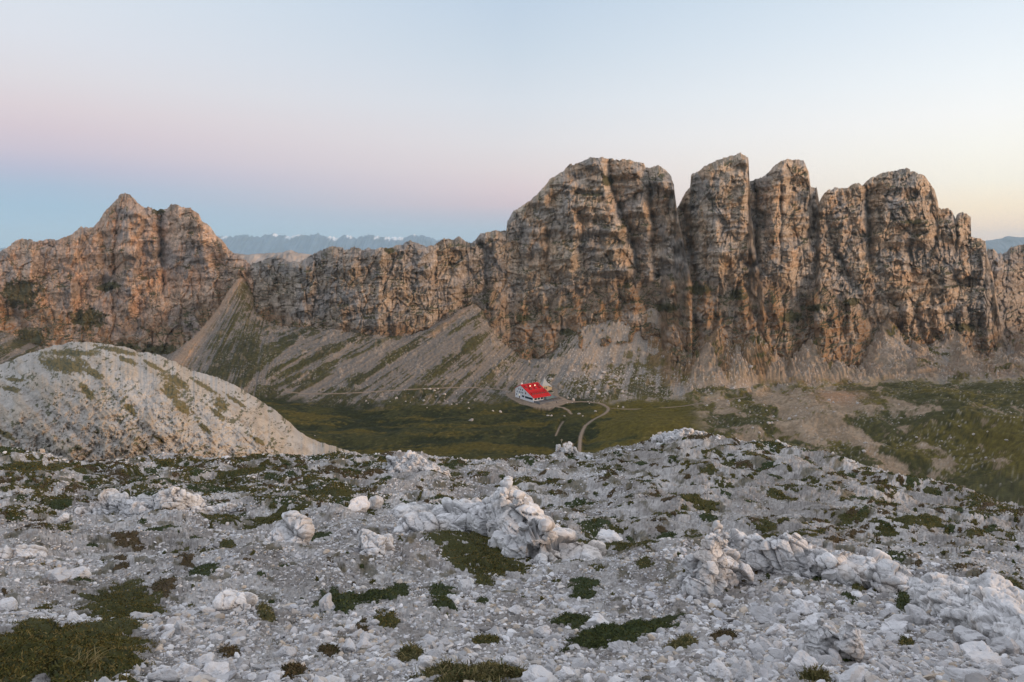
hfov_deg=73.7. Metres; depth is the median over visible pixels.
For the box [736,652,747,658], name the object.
stone
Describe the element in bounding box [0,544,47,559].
rock outcrop
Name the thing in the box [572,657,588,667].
stone
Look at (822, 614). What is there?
stone
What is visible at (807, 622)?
boulder
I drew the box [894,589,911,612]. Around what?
cushion plant
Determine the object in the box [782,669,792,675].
stone
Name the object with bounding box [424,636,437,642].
stone
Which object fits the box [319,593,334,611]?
boulder
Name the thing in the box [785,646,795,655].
stone
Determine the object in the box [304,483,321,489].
turf patch
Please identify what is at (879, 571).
rock outcrop
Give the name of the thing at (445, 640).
stone
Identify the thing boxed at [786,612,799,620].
stone
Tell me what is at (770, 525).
turf patch
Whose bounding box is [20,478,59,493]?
turf patch
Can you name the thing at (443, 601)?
cushion plant
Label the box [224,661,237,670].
stone
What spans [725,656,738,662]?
stone
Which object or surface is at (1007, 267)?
rock ridge
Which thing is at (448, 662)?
grass tuft
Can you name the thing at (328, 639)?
stone
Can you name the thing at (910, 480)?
turf patch
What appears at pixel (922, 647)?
stone
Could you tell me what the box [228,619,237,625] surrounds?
stone
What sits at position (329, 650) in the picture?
cushion plant
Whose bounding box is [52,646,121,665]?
grass tuft
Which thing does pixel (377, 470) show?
turf patch
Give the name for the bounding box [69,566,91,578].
boulder
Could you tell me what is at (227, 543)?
cushion plant
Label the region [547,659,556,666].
stone
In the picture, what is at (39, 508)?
turf patch
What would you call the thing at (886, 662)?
boulder
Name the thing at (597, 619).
boulder
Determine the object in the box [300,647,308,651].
stone
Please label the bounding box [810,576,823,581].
cushion plant
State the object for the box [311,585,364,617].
turf mat
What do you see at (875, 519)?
turf patch
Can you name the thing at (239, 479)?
turf patch
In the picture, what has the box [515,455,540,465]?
turf patch
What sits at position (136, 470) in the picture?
turf patch
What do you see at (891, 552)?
turf patch
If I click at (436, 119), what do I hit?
sky
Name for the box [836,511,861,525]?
turf patch
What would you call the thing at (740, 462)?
turf patch
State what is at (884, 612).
stone
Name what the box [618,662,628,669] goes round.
stone
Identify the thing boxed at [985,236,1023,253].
distant mountain
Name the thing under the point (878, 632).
stone
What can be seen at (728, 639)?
stone
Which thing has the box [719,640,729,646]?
stone
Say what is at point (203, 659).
boulder
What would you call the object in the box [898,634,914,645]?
cushion plant
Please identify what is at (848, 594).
turf patch
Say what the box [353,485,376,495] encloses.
turf patch
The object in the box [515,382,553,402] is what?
mountain hut
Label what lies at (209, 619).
stone
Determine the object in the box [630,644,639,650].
stone
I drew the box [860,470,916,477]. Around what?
turf mat
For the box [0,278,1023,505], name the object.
valley ground
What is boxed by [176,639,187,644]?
stone
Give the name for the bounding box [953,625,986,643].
boulder
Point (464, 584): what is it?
boulder
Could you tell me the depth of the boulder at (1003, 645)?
3.43 m
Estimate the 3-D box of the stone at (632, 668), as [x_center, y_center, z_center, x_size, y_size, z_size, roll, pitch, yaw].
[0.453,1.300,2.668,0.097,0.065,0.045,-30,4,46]
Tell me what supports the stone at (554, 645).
on the stony slope
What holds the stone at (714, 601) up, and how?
on the stony slope
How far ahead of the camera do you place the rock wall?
652.73 m
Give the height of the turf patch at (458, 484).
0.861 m
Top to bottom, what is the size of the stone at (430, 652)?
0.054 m
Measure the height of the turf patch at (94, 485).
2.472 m
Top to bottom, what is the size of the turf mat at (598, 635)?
1.120 m
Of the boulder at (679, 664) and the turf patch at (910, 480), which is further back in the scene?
the turf patch at (910, 480)
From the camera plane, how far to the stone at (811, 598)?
6.14 m
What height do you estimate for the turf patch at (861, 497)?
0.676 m
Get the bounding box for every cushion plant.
[48,498,78,509]
[110,530,149,551]
[112,554,128,573]
[149,576,177,598]
[170,542,189,554]
[176,552,194,572]
[186,562,220,576]
[196,512,241,525]
[217,642,240,657]
[218,537,237,547]
[255,599,276,622]
[280,661,309,679]
[311,530,332,540]
[317,642,340,656]
[355,615,369,631]
[371,607,400,629]
[384,582,411,594]
[393,640,425,662]
[426,580,456,595]
[426,595,457,617]
[470,633,502,643]
[474,571,495,587]
[566,576,600,590]
[569,586,598,600]
[576,531,616,549]
[633,554,654,568]
[660,632,699,650]
[708,627,738,641]
[759,530,780,537]
[789,527,821,536]
[793,663,834,681]
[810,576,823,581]
[821,535,847,542]
[852,582,866,592]
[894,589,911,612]
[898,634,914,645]
[972,569,984,576]
[1001,575,1023,589]
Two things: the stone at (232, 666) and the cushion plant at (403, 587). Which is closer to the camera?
the stone at (232, 666)
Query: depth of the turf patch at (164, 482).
39.76 m
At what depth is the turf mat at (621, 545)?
13.96 m
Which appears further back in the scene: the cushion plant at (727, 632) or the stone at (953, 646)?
the cushion plant at (727, 632)
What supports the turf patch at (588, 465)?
on the stony slope
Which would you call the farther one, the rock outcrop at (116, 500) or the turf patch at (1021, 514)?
the turf patch at (1021, 514)
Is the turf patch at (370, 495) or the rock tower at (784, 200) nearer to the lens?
the turf patch at (370, 495)
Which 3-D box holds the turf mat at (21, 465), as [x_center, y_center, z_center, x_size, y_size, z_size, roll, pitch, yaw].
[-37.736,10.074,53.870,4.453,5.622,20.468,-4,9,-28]
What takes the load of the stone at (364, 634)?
on the stony slope
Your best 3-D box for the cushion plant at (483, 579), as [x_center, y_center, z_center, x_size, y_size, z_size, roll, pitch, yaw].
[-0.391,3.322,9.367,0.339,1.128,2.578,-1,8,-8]
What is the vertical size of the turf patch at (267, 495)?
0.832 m
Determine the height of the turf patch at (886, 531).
0.930 m
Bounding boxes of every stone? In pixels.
[148,632,155,638]
[160,628,174,637]
[167,616,180,623]
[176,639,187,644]
[202,607,215,613]
[203,618,216,621]
[209,633,223,640]
[221,657,232,661]
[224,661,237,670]
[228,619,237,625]
[228,628,236,634]
[230,629,245,639]
[235,659,249,665]
[251,664,266,670]
[270,667,282,671]
[297,599,308,604]
[298,633,308,643]
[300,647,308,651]
[310,636,319,641]
[312,625,322,632]
[322,636,333,642]
[329,627,340,632]
[351,628,362,637]
[359,631,369,641]
[368,619,379,625]
[419,642,427,647]
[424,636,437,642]
[426,648,434,655]
[427,640,436,648]
[431,653,443,658]
[433,649,442,655]
[437,643,443,650]
[439,637,449,643]
[455,650,466,656]
[457,654,472,661]
[490,626,500,633]
[532,609,547,614]
[544,632,561,640]
[544,665,554,674]
[547,641,559,650]
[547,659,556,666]
[562,608,575,613]
[566,633,575,638]
[568,644,580,649]
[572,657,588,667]
[572,665,583,673]
[603,666,616,672]
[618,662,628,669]
[618,666,636,672]
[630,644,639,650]
[637,598,648,605]
[656,627,666,632]
[666,667,680,674]
[683,625,691,632]
[698,641,708,649]
[708,598,717,607]
[716,634,732,645]
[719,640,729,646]
[723,618,734,621]
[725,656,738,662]
[730,663,740,667]
[730,668,737,673]
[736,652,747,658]
[748,642,765,653]
[751,663,759,672]
[768,649,781,658]
[770,594,784,601]
[772,606,780,616]
[772,662,778,669]
[773,640,781,648]
[776,653,784,662]
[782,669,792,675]
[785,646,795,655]
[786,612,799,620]
[792,640,803,647]
[804,595,816,602]
[814,654,831,664]
[816,612,827,617]
[821,609,836,617]
[827,657,838,666]
[828,648,841,661]
[844,615,859,619]
[871,638,884,650]
[875,662,889,672]
[876,630,887,634]
[878,608,890,617]
[885,633,900,641]
[887,614,913,622]
[907,623,914,630]
[909,644,922,654]
[919,661,929,667]
[920,645,937,650]
[923,644,933,650]
[924,631,949,641]
[925,661,936,666]
[935,656,951,659]
[937,650,948,657]
[948,641,960,651]
[984,664,998,673]
[985,636,991,645]
[998,667,1007,673]
[1001,658,1014,664]
[1003,664,1016,667]
[1014,655,1023,663]
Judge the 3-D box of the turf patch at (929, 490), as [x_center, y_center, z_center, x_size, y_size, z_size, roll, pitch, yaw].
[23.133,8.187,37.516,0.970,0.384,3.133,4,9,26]
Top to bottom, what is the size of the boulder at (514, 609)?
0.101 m
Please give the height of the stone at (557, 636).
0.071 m
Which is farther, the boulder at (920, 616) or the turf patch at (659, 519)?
the turf patch at (659, 519)
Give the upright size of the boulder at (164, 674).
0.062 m
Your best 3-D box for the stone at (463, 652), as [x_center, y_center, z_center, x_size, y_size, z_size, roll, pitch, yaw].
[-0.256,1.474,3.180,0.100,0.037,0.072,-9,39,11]
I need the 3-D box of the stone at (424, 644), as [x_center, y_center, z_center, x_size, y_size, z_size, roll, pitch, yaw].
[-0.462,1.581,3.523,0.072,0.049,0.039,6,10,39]
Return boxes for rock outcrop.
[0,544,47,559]
[74,486,242,515]
[212,588,258,613]
[264,510,314,544]
[358,528,394,555]
[382,450,450,476]
[389,476,606,563]
[555,441,576,453]
[650,428,702,446]
[676,520,753,598]
[736,532,911,593]
[798,618,864,661]
[906,569,1023,652]
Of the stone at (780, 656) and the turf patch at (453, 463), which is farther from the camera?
the turf patch at (453, 463)
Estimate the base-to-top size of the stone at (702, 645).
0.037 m
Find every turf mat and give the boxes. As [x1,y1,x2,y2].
[0,458,68,472]
[0,614,161,681]
[69,573,168,619]
[142,524,180,531]
[200,466,268,481]
[241,499,313,529]
[293,485,363,501]
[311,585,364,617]
[352,588,408,603]
[401,655,526,681]
[419,529,535,578]
[548,611,591,631]
[556,611,692,655]
[604,538,660,551]
[676,492,719,512]
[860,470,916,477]
[894,511,945,528]
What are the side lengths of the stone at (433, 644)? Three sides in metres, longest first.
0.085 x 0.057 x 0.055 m
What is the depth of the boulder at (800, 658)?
2.63 m
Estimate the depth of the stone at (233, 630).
3.96 m
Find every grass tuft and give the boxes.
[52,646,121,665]
[431,654,470,670]
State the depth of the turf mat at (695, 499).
23.60 m
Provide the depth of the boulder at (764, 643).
3.37 m
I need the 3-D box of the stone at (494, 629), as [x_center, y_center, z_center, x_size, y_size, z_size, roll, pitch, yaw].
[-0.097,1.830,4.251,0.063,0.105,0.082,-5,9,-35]
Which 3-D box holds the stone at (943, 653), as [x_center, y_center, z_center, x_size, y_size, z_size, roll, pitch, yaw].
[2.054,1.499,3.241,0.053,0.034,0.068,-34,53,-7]
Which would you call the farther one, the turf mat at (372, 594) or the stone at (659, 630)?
the turf mat at (372, 594)
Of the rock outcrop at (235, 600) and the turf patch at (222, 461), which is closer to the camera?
the rock outcrop at (235, 600)
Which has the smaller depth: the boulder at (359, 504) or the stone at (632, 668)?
the stone at (632, 668)
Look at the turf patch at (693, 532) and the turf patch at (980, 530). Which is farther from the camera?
the turf patch at (980, 530)
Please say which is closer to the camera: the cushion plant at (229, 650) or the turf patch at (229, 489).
the cushion plant at (229, 650)
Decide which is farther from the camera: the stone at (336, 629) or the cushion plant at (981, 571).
the cushion plant at (981, 571)
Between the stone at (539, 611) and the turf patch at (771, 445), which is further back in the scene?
the turf patch at (771, 445)
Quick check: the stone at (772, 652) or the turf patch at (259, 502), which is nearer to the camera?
the stone at (772, 652)
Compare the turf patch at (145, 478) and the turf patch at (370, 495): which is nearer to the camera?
the turf patch at (370, 495)
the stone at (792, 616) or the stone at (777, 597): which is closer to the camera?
the stone at (792, 616)
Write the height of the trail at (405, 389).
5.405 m
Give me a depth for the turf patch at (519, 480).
40.48 m
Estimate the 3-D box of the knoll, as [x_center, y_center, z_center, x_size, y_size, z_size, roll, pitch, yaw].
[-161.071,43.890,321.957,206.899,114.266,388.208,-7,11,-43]
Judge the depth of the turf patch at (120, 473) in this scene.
51.58 m
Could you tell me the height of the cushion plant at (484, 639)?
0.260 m
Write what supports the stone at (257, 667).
on the stony slope
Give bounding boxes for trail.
[292,387,501,393]
[616,387,830,408]
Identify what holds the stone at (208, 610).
on the stony slope
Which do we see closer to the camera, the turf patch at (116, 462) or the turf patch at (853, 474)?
the turf patch at (853, 474)
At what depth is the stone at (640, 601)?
5.96 m
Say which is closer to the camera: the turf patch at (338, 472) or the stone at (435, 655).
the stone at (435, 655)
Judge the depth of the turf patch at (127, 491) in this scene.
35.73 m
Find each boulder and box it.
[0,597,17,610]
[44,566,72,582]
[55,513,69,522]
[67,611,83,621]
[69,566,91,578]
[130,611,153,619]
[147,667,181,681]
[174,620,192,635]
[175,662,199,677]
[195,652,214,667]
[203,661,228,675]
[276,646,296,657]
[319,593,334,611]
[341,637,355,652]
[348,496,369,512]
[356,637,372,648]
[368,495,383,509]
[417,655,432,668]
[458,579,471,590]
[502,656,522,666]
[508,605,524,615]
[521,664,558,681]
[533,625,551,637]
[558,666,574,677]
[587,613,609,626]
[596,529,622,542]
[608,640,628,652]
[668,660,686,672]
[708,659,733,679]
[734,660,753,680]
[749,606,778,623]
[753,636,774,650]
[765,623,786,636]
[787,650,817,675]
[792,598,817,614]
[798,615,818,630]
[837,665,867,681]
[879,655,898,669]
[880,619,907,632]
[904,604,930,625]
[912,597,918,606]
[942,667,991,681]
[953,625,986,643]
[959,640,993,653]
[964,650,1002,668]
[989,636,1019,654]
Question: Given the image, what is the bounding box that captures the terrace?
[534,396,560,404]
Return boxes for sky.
[0,0,1023,247]
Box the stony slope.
[0,427,1023,681]
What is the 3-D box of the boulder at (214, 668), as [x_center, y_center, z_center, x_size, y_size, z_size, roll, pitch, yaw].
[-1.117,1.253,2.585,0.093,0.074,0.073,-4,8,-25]
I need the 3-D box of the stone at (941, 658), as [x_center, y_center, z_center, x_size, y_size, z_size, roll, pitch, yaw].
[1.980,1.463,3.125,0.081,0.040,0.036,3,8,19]
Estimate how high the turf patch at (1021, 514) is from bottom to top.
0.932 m
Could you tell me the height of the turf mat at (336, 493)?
2.042 m
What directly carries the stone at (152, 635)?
on the stony slope
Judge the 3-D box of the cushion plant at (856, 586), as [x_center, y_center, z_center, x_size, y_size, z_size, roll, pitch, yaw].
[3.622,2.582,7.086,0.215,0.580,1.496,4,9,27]
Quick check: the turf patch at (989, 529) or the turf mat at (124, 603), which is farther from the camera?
the turf patch at (989, 529)
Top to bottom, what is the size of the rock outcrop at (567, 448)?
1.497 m
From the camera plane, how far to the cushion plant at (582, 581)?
8.24 m
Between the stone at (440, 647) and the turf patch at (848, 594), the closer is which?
the stone at (440, 647)
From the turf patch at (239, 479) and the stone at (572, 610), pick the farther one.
the turf patch at (239, 479)
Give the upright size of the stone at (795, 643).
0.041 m
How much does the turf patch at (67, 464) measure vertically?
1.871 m
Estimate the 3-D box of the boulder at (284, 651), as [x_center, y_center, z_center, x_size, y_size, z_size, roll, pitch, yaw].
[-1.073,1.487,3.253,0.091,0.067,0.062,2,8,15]
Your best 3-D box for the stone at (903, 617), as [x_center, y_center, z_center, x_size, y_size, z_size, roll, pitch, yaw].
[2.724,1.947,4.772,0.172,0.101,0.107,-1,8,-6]
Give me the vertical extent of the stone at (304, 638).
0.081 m
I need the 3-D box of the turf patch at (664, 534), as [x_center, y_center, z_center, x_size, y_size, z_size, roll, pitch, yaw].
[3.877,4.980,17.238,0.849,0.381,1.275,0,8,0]
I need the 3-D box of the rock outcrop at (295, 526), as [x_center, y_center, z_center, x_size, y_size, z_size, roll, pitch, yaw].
[-4.795,4.240,14.781,1.101,0.943,1.038,0,8,0]
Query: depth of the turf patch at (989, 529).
23.26 m
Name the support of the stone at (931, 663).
on the stony slope
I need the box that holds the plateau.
[234,250,311,264]
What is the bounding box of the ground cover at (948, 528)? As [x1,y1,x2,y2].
[0,432,1023,612]
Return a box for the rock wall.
[250,230,514,336]
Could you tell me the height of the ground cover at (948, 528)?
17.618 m
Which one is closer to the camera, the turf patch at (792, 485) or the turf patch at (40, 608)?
the turf patch at (40, 608)
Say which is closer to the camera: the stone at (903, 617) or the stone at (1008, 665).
the stone at (1008, 665)
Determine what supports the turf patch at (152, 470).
on the stony slope
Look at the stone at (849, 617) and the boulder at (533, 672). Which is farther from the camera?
the stone at (849, 617)
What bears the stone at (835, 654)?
on the stony slope
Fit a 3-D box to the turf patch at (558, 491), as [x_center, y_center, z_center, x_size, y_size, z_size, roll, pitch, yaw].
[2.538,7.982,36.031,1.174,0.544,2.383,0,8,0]
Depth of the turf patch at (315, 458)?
61.00 m
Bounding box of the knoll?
[0,341,358,460]
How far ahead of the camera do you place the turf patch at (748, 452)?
48.93 m
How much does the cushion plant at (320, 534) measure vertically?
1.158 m
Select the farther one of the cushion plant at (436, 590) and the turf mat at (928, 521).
the turf mat at (928, 521)
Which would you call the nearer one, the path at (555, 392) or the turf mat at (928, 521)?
the turf mat at (928, 521)
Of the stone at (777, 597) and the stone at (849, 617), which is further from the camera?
the stone at (777, 597)
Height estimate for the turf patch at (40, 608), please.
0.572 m
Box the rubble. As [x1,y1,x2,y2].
[0,431,1023,681]
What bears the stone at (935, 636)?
on the stony slope
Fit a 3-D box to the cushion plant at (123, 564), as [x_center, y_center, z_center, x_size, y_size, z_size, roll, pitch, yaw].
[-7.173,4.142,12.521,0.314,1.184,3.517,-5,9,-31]
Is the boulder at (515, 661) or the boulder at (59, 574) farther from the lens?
the boulder at (59, 574)
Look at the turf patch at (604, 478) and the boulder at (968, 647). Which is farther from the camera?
the turf patch at (604, 478)
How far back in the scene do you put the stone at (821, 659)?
2.87 m
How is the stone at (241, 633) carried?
on the stony slope
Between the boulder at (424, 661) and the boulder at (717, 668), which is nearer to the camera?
the boulder at (717, 668)
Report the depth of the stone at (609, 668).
2.75 m
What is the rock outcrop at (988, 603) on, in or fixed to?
on the stony slope
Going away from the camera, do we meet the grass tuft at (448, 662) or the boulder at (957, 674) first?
the boulder at (957, 674)
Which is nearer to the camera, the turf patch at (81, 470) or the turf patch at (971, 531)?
the turf patch at (971, 531)
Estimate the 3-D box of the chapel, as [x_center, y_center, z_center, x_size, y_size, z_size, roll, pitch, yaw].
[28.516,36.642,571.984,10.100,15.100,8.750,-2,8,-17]
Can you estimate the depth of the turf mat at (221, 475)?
48.90 m
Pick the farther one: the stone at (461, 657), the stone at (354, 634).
the stone at (354, 634)
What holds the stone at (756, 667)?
on the stony slope
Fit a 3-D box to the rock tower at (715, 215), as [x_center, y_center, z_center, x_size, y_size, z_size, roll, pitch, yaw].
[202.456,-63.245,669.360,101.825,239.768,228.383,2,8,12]
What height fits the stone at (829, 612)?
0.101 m
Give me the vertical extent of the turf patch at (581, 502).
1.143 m
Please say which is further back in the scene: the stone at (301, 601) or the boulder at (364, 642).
the stone at (301, 601)
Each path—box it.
[506,393,608,451]
[552,387,572,401]
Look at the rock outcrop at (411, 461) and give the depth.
44.99 m
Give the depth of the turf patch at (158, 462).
59.74 m
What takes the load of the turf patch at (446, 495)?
on the stony slope
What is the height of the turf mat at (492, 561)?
4.119 m
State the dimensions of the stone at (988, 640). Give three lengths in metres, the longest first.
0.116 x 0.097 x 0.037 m
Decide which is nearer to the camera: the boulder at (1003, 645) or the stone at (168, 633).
the boulder at (1003, 645)
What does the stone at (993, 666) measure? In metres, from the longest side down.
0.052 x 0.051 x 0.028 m
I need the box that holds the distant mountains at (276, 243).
[0,233,470,254]
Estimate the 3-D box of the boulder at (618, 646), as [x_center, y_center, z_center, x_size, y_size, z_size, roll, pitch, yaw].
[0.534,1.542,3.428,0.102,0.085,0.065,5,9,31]
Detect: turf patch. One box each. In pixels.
[0,446,33,453]
[0,508,30,521]
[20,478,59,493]
[25,490,71,508]
[25,523,46,528]
[30,505,54,513]
[33,601,58,610]
[35,486,76,499]
[37,521,58,529]
[56,461,97,468]
[62,483,94,493]
[68,467,91,473]
[70,464,100,472]
[72,481,104,488]
[74,576,94,581]
[85,459,124,464]
[105,467,129,480]
[117,488,131,495]
[123,464,141,474]
[131,481,157,494]
[139,473,153,481]
[141,466,156,473]
[143,490,158,495]
[149,462,170,467]
[150,477,172,485]
[156,457,173,463]
[159,458,182,465]
[184,468,206,475]
[191,483,222,492]
[195,546,213,552]
[200,458,228,464]
[219,476,265,485]
[220,485,238,492]
[222,485,259,493]
[245,453,270,460]
[255,496,275,506]
[256,492,277,500]
[262,471,276,479]
[270,495,299,509]
[272,485,292,491]
[286,487,309,491]
[287,476,303,484]
[290,481,306,485]
[293,494,305,502]
[301,472,329,483]
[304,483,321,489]
[308,455,331,460]
[308,470,332,474]
[311,450,348,458]
[320,494,334,502]
[332,468,357,478]
[335,496,354,506]
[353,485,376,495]
[360,467,387,476]
[366,493,383,498]
[367,509,382,514]
[433,492,459,498]
[438,459,468,467]
[450,482,467,487]
[476,596,488,604]
[512,477,550,485]
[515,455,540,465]
[548,488,568,494]
[564,496,597,507]
[572,516,610,539]
[578,462,598,467]
[594,475,611,482]
[605,524,623,533]
[649,529,676,538]
[650,514,666,520]
[680,529,708,537]
[683,434,705,439]
[698,462,718,474]
[714,476,734,488]
[734,459,752,468]
[741,450,765,455]
[748,440,777,449]
[751,442,766,449]
[751,517,778,533]
[757,460,779,470]
[764,440,786,448]
[765,486,785,500]
[779,483,802,491]
[779,489,795,500]
[795,455,815,463]
[815,525,834,530]
[816,527,838,533]
[835,471,857,476]
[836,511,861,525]
[841,591,858,604]
[847,494,876,500]
[856,503,876,508]
[867,517,888,529]
[872,522,904,538]
[885,549,906,563]
[901,475,922,487]
[922,484,940,495]
[958,490,1004,507]
[962,527,984,539]
[968,558,984,567]
[971,525,986,533]
[975,507,1009,513]
[983,522,999,532]
[999,502,1018,510]
[1010,510,1023,516]
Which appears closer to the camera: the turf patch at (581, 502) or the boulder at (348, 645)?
the boulder at (348, 645)
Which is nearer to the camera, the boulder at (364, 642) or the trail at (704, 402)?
the boulder at (364, 642)
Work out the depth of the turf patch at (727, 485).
32.71 m
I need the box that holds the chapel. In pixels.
[540,376,551,390]
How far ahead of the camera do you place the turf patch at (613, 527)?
18.74 m
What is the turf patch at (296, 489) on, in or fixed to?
on the stony slope
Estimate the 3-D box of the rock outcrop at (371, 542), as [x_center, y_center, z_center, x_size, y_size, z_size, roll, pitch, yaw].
[-2.384,3.721,12.206,0.699,0.681,0.937,-2,8,-15]
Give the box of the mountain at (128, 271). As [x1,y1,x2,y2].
[0,193,253,353]
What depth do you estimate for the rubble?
5.27 m
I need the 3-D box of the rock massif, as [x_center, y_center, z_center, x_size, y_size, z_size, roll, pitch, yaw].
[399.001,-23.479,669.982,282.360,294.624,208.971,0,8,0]
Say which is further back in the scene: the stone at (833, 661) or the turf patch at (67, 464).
the turf patch at (67, 464)
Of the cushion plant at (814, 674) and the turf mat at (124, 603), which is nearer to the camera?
the cushion plant at (814, 674)
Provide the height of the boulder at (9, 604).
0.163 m
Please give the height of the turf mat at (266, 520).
0.734 m
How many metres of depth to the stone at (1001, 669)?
2.67 m
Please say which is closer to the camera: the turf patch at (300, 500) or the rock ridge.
the turf patch at (300, 500)
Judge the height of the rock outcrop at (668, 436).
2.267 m
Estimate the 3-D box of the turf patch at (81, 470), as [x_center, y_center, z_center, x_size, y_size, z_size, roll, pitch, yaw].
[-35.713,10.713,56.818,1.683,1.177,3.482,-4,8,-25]
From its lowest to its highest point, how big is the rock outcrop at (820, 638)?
0.332 m
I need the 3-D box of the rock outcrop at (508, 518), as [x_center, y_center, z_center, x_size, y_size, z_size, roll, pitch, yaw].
[-0.932,4.604,15.693,3.698,3.638,7.821,-3,8,-22]
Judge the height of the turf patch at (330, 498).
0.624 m
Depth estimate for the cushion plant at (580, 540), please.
17.35 m
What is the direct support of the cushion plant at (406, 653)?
on the stony slope
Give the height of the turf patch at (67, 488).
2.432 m
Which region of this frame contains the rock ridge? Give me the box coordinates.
[987,244,1023,337]
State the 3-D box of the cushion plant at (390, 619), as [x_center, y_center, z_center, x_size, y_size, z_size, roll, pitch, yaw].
[-0.889,1.969,4.823,0.212,0.398,1.025,-2,8,-13]
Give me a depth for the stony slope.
16.28 m
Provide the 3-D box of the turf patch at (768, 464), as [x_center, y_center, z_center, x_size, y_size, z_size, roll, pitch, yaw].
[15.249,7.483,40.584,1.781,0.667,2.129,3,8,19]
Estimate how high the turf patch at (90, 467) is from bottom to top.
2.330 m
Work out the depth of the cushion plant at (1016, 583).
8.81 m
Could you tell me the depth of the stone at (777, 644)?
3.37 m
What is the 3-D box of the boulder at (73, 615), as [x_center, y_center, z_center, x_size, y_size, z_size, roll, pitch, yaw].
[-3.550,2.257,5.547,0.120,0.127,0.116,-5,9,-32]
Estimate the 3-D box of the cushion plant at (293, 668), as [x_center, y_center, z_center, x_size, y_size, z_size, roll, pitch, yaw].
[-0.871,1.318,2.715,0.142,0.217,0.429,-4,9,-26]
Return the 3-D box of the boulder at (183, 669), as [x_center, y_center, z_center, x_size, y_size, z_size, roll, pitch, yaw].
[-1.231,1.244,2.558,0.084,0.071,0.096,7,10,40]
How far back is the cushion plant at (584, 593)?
7.27 m
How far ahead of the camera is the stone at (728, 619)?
5.33 m
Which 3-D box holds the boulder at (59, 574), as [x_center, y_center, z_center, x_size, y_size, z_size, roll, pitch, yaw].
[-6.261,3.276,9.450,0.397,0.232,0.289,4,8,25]
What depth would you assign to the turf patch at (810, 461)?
46.41 m
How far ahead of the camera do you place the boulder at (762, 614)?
5.08 m
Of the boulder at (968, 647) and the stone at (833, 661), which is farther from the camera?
the boulder at (968, 647)
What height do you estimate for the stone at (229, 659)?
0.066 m
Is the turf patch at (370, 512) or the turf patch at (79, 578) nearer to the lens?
the turf patch at (79, 578)
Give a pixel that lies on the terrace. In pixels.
(543, 402)
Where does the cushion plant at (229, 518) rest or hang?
on the stony slope
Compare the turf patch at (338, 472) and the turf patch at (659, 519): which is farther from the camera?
the turf patch at (338, 472)
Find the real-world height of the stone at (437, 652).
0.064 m
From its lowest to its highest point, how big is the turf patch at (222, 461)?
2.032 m
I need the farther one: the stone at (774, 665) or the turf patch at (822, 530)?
the turf patch at (822, 530)
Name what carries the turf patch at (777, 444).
on the stony slope
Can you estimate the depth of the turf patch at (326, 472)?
43.42 m
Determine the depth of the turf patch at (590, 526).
18.95 m
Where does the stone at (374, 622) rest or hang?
on the stony slope
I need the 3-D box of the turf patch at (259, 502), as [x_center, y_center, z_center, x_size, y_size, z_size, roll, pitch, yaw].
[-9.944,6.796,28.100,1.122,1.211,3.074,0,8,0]
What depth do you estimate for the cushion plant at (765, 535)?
15.41 m
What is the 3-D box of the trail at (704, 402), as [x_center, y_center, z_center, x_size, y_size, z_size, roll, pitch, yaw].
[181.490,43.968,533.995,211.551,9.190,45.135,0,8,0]
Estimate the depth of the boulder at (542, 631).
4.02 m
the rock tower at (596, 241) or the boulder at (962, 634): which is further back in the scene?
the rock tower at (596, 241)
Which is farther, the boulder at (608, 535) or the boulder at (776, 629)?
the boulder at (608, 535)
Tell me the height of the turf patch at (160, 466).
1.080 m
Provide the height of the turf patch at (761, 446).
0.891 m
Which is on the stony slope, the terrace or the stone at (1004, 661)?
the stone at (1004, 661)
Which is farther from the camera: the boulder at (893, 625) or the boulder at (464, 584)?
the boulder at (464, 584)
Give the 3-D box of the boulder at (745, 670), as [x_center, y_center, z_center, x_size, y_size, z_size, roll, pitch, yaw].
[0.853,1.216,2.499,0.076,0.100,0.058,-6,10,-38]
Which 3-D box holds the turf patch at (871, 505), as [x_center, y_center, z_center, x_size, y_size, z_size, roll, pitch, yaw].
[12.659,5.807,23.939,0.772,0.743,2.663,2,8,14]
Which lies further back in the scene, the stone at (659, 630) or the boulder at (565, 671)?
the stone at (659, 630)
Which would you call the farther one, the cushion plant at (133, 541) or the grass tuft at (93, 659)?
the cushion plant at (133, 541)
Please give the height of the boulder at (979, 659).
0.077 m
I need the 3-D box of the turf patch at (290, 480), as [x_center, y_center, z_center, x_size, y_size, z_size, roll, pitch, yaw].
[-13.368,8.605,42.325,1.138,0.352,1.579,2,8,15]
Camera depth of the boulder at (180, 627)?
3.97 m
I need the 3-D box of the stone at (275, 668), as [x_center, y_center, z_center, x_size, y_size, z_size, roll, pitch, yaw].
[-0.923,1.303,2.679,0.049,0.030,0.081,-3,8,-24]
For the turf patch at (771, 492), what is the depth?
27.95 m
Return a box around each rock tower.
[489,157,691,365]
[677,152,763,355]
[742,158,818,360]
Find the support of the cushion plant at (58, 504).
on the stony slope
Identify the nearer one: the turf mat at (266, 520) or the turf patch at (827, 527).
the turf patch at (827, 527)
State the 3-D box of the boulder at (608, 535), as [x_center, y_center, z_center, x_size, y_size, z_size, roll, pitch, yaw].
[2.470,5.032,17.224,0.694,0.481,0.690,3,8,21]
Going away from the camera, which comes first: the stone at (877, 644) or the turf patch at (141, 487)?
the stone at (877, 644)
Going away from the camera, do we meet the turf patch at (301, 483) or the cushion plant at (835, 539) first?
the cushion plant at (835, 539)
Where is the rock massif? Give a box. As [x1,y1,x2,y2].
[814,167,1007,367]

